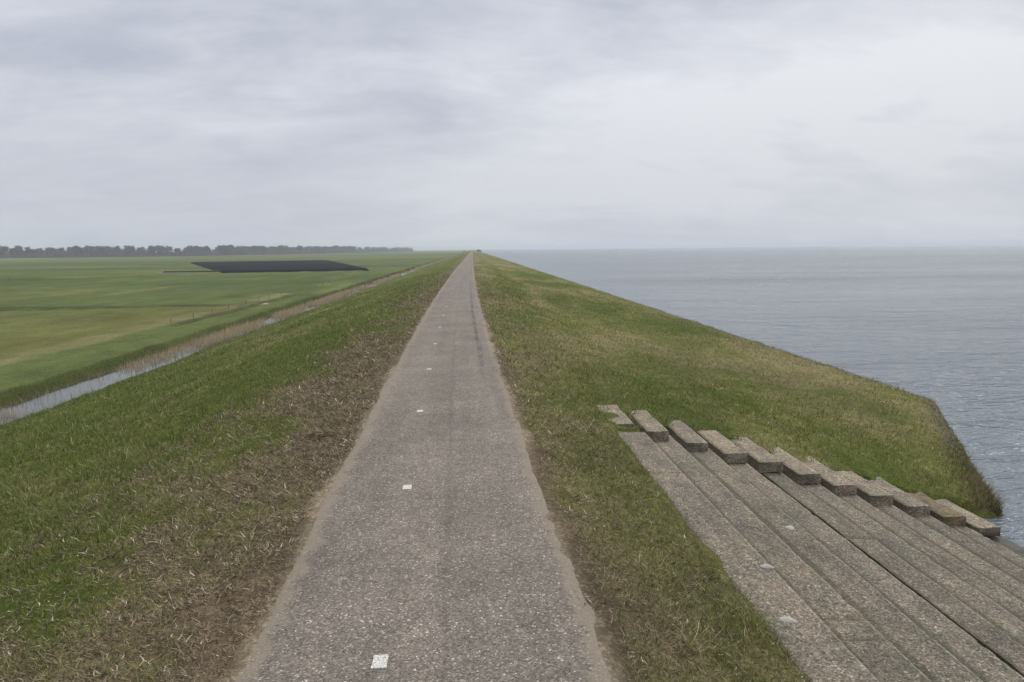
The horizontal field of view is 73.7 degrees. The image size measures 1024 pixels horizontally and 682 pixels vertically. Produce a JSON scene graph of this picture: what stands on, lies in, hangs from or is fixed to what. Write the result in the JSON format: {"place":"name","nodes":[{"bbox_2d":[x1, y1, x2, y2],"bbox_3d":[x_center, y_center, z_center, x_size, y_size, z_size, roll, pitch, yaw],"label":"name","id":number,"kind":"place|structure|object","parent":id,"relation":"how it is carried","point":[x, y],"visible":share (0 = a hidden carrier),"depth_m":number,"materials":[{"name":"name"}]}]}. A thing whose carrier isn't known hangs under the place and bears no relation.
{"place":"outdoors","nodes":[
{"label":"outdoors","id":0,"kind":"place"},
{"bbox_2d":[179,272,220,272],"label":"track","id":1,"kind":"structure","parent":0,"point":[199,272],"depth_m":176.84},
{"bbox_2d":[0,267,412,406],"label":"bank grass","id":2,"kind":"structure","parent":0,"point":[215,329],"depth_m":37.01,"materials":[{"name":"green plant"}]},
{"bbox_2d":[0,261,439,424],"bbox_3d":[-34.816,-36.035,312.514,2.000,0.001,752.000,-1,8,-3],"label":"ditch water","id":3,"kind":"structure","parent":0,"point":[95,383],"depth_m":30.57,"materials":[{"name":"grey liquid"}]},
{"bbox_2d":[230,249,628,681],"bbox_3d":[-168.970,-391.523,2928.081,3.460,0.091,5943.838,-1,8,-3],"label":"cycle path","id":4,"kind":"structure","parent":0,"point":[473,559],"depth_m":5.39,"materials":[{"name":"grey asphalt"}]},
{"bbox_2d":[0,249,1002,681],"bbox_3d":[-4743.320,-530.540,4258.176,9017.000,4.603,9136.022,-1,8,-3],"label":"ground","id":5,"kind":"structure","parent":0,"point":[70,315],"depth_m":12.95,"materials":[{"name":"green plant"}]},
{"bbox_2d":[13,247,20,253],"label":"bare tree","id":6,"kind":"object","parent":5,"relation":"on","point":[17,250],"visible":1,"depth_m":737.35,"materials":[{"name":"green plant"}]},
{"bbox_2d":[20,246,34,252],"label":"bare tree","id":7,"kind":"object","parent":5,"relation":"on","point":[28,249],"visible":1,"depth_m":741.80,"materials":[{"name":"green plant"}]},
{"bbox_2d":[71,246,83,252],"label":"bare tree","id":8,"kind":"object","parent":5,"relation":"on","point":[74,248],"visible":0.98,"depth_m":770.19,"materials":[{"name":"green plant"}]},
{"bbox_2d":[93,245,106,255],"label":"bare tree","id":9,"kind":"object","parent":5,"relation":"on","point":[103,248],"visible":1,"depth_m":783.69,"materials":[{"name":"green plant"}]},
{"bbox_2d":[147,245,157,252],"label":"bare tree","id":10,"kind":"object","parent":5,"relation":"on","point":[152,248],"visible":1,"depth_m":815.06,"materials":[{"name":"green plant"}]},
{"bbox_2d":[163,246,173,253],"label":"bare tree","id":11,"kind":"object","parent":5,"relation":"on","point":[169,248],"visible":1,"depth_m":828.04,"materials":[{"name":"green plant"}]},
{"bbox_2d":[163,270,219,272],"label":"earth bank","id":12,"kind":"structure","parent":5,"relation":"on","point":[190,271],"depth_m":180.70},
{"bbox_2d":[0,245,412,257],"bbox_3d":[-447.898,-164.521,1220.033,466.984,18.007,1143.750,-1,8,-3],"label":"trees","id":13,"kind":"object","parent":5,"relation":"on","point":[107,253],"visible":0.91,"depth_m":839.20,"materials":[{"name":"green plant"}]},
{"bbox_2d":[221,245,231,252],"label":"bare tree","id":14,"kind":"object","parent":5,"relation":"on","point":[230,249],"visible":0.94,"depth_m":900.23,"materials":[{"name":"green plant"}]},
{"bbox_2d":[0,254,457,420],"bbox_3d":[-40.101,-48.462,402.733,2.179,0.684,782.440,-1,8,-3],"label":"reeds","id":15,"kind":"object","parent":5,"relation":"on","point":[288,312],"visible":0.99,"depth_m":48.64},
{"bbox_2d":[170,273,366,321],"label":"wire fence","id":16,"kind":"object","parent":5,"relation":"on","point":[258,298],"visible":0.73,"depth_m":70.61,"materials":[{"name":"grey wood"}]},
{"bbox_2d":[191,260,368,272],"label":"ploughed field","id":17,"kind":"structure","parent":5,"relation":"on","point":[272,266],"depth_m":219.26,"materials":[{"name":"brown soil"}]},
{"bbox_2d":[0,273,974,681],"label":"dry straw","id":18,"kind":"object","parent":5,"relation":"on","point":[302,509],"visible":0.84,"depth_m":5.96,"materials":[{"name":"brown plant"}]},
{"bbox_2d":[596,405,633,426],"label":"concrete block","id":19,"kind":"structure","parent":5,"relation":"on","point":[622,419],"depth_m":10.56,"materials":[{"name":"grey concrete"}]},
{"bbox_2d":[618,431,1023,681],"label":"concrete steps","id":20,"kind":"structure","parent":5,"relation":"on","point":[857,588],"depth_m":6.33,"materials":[{"name":"grey concrete"}]},
{"bbox_2d":[627,410,668,440],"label":"concrete block","id":21,"kind":"structure","parent":20,"relation":"on","point":[653,428],"depth_m":10.21,"materials":[{"name":"grey concrete"}]},
{"bbox_2d":[667,420,707,451],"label":"concrete block","id":22,"kind":"structure","parent":20,"relation":"on","point":[685,437],"depth_m":10.08,"materials":[{"name":"grey concrete"}]},
{"bbox_2d":[696,430,746,462],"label":"concrete block","id":23,"kind":"structure","parent":20,"relation":"on","point":[724,449],"depth_m":9.94,"materials":[{"name":"grey concrete"}]},
{"bbox_2d":[730,437,782,472],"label":"concrete block","id":24,"kind":"structure","parent":20,"relation":"on","point":[760,459],"depth_m":9.84,"materials":[{"name":"grey concrete"}]},
{"bbox_2d":[759,564,774,568],"bbox_3d":[2.123,1.875,5.678,0.127,0.031,0.050,4,14,8],"label":"shell","id":25,"kind":"object","parent":20,"relation":"on","point":[765,566],"visible":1,"depth_m":5.67},
{"bbox_2d":[778,616,798,622],"bbox_3d":[1.969,1.986,4.864,0.140,0.031,0.062,5,15,16],"label":"shell","id":26,"kind":"object","parent":20,"relation":"on","point":[787,619],"visible":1,"depth_m":4.85},
{"bbox_2d":[785,525,794,529],"bbox_3d":[2.888,1.932,7.075,0.106,0.031,0.087,-1,13,-26],"label":"shell","id":27,"kind":"object","parent":20,"relation":"on","point":[789,527],"visible":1,"depth_m":7.06},
{"bbox_2d":[770,447,820,483],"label":"concrete block","id":28,"kind":"structure","parent":20,"relation":"on","point":[796,470],"depth_m":9.72,"materials":[{"name":"grey concrete"}]},
{"bbox_2d":[803,456,856,494],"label":"concrete block","id":29,"kind":"structure","parent":20,"relation":"on","point":[834,482],"depth_m":9.60,"materials":[{"name":"grey concrete"}]},
{"bbox_2d":[835,471,892,504],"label":"concrete block","id":30,"kind":"structure","parent":20,"relation":"on","point":[870,492],"depth_m":9.54,"materials":[{"name":"grey concrete"}]},
{"bbox_2d":[868,476,929,515],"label":"concrete block","id":31,"kind":"structure","parent":20,"relation":"on","point":[906,503],"depth_m":9.49,"materials":[{"name":"grey concrete"}]},
{"bbox_2d":[908,492,965,525],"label":"concrete block","id":32,"kind":"structure","parent":20,"relation":"on","point":[946,515],"depth_m":9.40,"materials":[{"name":"grey concrete"}]},
{"bbox_2d":[935,499,1000,536],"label":"concrete block","id":33,"kind":"structure","parent":20,"relation":"on","point":[980,525],"depth_m":9.32,"materials":[{"name":"grey concrete"}]},
{"bbox_2d":[934,437,1007,516],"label":"shore grass","id":34,"kind":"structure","parent":5,"relation":"on","point":[990,501],"depth_m":10.73,"materials":[{"name":"plant"}]},
{"bbox_2d":[0,0,1023,252],"label":"sky","id":35,"kind":"structure","parent":0,"point":[415,124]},
{"bbox_2d":[474,245,1023,547],"bbox_3d":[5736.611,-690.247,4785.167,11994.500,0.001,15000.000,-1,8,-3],"label":"sea","id":36,"kind":"structure","parent":0,"point":[942,326],"depth_m":44.07,"materials":[{"name":"liquid"}]}
]}

